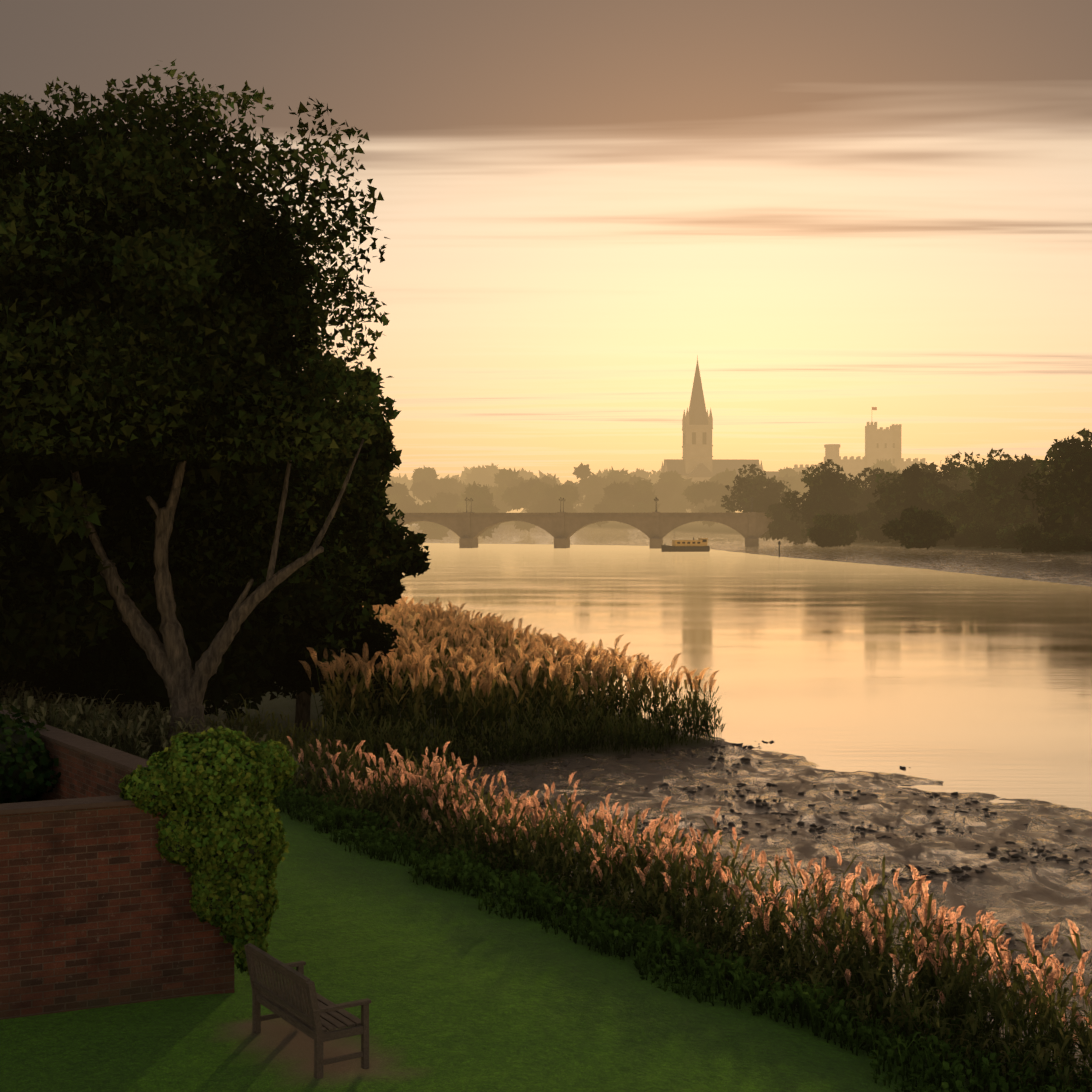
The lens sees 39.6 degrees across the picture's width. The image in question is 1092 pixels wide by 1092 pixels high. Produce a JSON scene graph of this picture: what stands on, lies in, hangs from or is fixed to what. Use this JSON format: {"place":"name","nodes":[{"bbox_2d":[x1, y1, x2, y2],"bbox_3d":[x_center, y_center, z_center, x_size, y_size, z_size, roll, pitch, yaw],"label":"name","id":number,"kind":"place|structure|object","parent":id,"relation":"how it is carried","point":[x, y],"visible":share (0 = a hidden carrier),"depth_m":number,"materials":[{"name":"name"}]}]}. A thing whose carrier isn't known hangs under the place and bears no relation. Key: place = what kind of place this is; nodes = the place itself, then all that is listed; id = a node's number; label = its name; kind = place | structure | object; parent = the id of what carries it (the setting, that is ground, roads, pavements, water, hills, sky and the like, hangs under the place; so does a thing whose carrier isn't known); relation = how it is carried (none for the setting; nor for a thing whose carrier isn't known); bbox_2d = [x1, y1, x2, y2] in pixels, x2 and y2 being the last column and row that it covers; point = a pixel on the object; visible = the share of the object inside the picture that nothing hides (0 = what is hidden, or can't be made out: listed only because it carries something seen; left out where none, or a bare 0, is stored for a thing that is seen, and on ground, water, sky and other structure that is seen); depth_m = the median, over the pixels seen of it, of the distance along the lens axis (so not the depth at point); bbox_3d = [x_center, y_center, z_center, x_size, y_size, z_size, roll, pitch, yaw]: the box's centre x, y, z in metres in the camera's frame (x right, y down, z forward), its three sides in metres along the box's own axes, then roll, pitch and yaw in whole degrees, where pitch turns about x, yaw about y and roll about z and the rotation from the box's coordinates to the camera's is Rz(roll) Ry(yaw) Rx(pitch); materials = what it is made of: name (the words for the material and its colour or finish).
{"place":"outdoors","nodes":[
{"label":"outdoors","id":0,"kind":"place"},
{"bbox_2d":[0,521,1091,1091],"bbox_3d":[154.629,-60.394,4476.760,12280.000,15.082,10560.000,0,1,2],"label":"ground","id":1,"kind":"structure","parent":0,"point":[460,991],"depth_m":20.31,"materials":[{"name":"green plant"}]},
{"bbox_2d":[0,704,60,803],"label":"garden shrub","id":2,"kind":"object","parent":1,"relation":"on","point":[26,764],"visible":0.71,"depth_m":20.77,"materials":[{"name":"green plant"}]},
{"bbox_2d":[35,737,130,800],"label":"garden wall","id":3,"kind":"structure","parent":1,"relation":"on","point":[83,775],"depth_m":20.11,"materials":[{"name":"brick"}]},
{"bbox_2d":[0,709,147,771],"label":"wall coping","id":4,"kind":"object","parent":3,"relation":"on","point":[110,755],"visible":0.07,"depth_m":20.16,"materials":[{"name":"stone"}]},
{"bbox_2d":[0,805,233,1019],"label":"brick wall","id":5,"kind":"structure","parent":1,"relation":"on","point":[96,911],"depth_m":16.16,"materials":[{"name":"brick"}]},
{"bbox_2d":[0,795,135,814],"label":"wall coping","id":6,"kind":"object","parent":5,"relation":"on","point":[57,805],"depth_m":16.11,"materials":[{"name":"stone"}]},
{"bbox_2d":[0,510,299,724],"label":"hedge","id":7,"kind":"object","parent":1,"relation":"on","point":[115,660],"visible":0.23,"depth_m":43.72,"materials":[{"name":"green plant"}]},
{"bbox_2d":[0,681,338,803],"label":"wild grass","id":8,"kind":"structure","parent":1,"relation":"on","point":[91,721],"depth_m":36.28,"materials":[{"name":"green plant"}]},
{"bbox_2d":[0,59,401,749],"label":"tree","id":9,"kind":"object","parent":1,"relation":"on","point":[134,369],"depth_m":36.17,"materials":[{"name":"green plant"}]},
{"bbox_2d":[118,725,299,974],"bbox_3d":[-3.704,3.337,16.762,1.851,2.634,1.375,0,1,2],"label":"ivy","id":10,"kind":"object","parent":1,"relation":"on","point":[211,792],"visible":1,"depth_m":16.31,"materials":[{"name":"green plant"}]},
{"bbox_2d":[244,943,370,1078],"bbox_3d":[-2.364,4.497,14.918,0.650,0.938,1.575,-1,1,-33],"label":"bench","id":11,"kind":"object","parent":1,"relation":"on","point":[298,1002],"visible":1,"depth_m":14.53,"materials":[{"name":"brown wood"}]},
{"bbox_2d":[212,361,430,731],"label":"tree","id":12,"kind":"object","parent":1,"relation":"on","point":[304,623],"visible":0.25,"depth_m":48.25,"materials":[{"name":"green plant"}]},
{"bbox_2d":[298,596,719,761],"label":"reed bed","id":13,"kind":"object","parent":1,"relation":"on","point":[438,648],"visible":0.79,"depth_m":49.31,"materials":[{"name":"brown plant"}]},
{"bbox_2d":[386,497,773,548],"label":"bridge","id":14,"kind":"structure","parent":1,"relation":"on","point":[560,527],"depth_m":462.61,"materials":[{"name":"stone"}]},
{"bbox_2d":[203,679,1091,1091],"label":"reeds","id":15,"kind":"object","parent":1,"relation":"on","point":[437,807],"visible":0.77,"depth_m":22.56,"materials":[{"name":"brown plant"}]},
{"bbox_2d":[270,781,1091,1091],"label":"verge weeds","id":16,"kind":"object","parent":1,"relation":"on","point":[482,875],"visible":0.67,"depth_m":20.31,"materials":[{"name":"green plant"}]},
{"bbox_2d":[661,355,784,482],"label":"church","id":17,"kind":"structure","parent":1,"relation":"on","point":[697,462],"depth_m":633.11,"materials":[{"name":"stone"}]},
{"bbox_2d":[381,458,1072,540],"bbox_3d":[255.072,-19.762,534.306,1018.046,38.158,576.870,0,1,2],"label":"distant tree line","id":18,"kind":"object","parent":1,"relation":"on","point":[492,488],"visible":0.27,"depth_m":595.88,"materials":[{"name":"green plant"}]},
{"bbox_2d":[450,740,1091,1020],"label":"rocks","id":19,"kind":"object","parent":1,"relation":"on","point":[954,868],"visible":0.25,"depth_m":34.83,"materials":[{"name":"grey stone"}]},
{"bbox_2d":[794,407,924,480],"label":"castle","id":20,"kind":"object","parent":1,"relation":"on","point":[881,443],"visible":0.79,"depth_m":688.72,"materials":[{"name":"stone"}]},
{"bbox_2d":[720,428,1091,552],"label":"bank trees","id":21,"kind":"object","parent":1,"relation":"on","point":[1029,503],"visible":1,"depth_m":351.88,"materials":[{"name":"green plant"}]},
{"bbox_2d":[0,0,1091,512],"label":"sky","id":22,"kind":"structure","parent":0,"point":[844,209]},
{"bbox_2d":[398,543,1091,811],"bbox_3d":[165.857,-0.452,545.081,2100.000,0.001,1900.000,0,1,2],"label":"river water","id":23,"kind":"structure","parent":0,"point":[959,682],"depth_m":91.50,"materials":[{"name":"beige liquid"}]},
{"bbox_2d":[661,537,709,551],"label":"boat","id":24,"kind":"object","parent":23,"relation":"on","point":[699,545],"visible":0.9,"depth_m":402.57,"materials":[{"name":"paint"}]}
]}

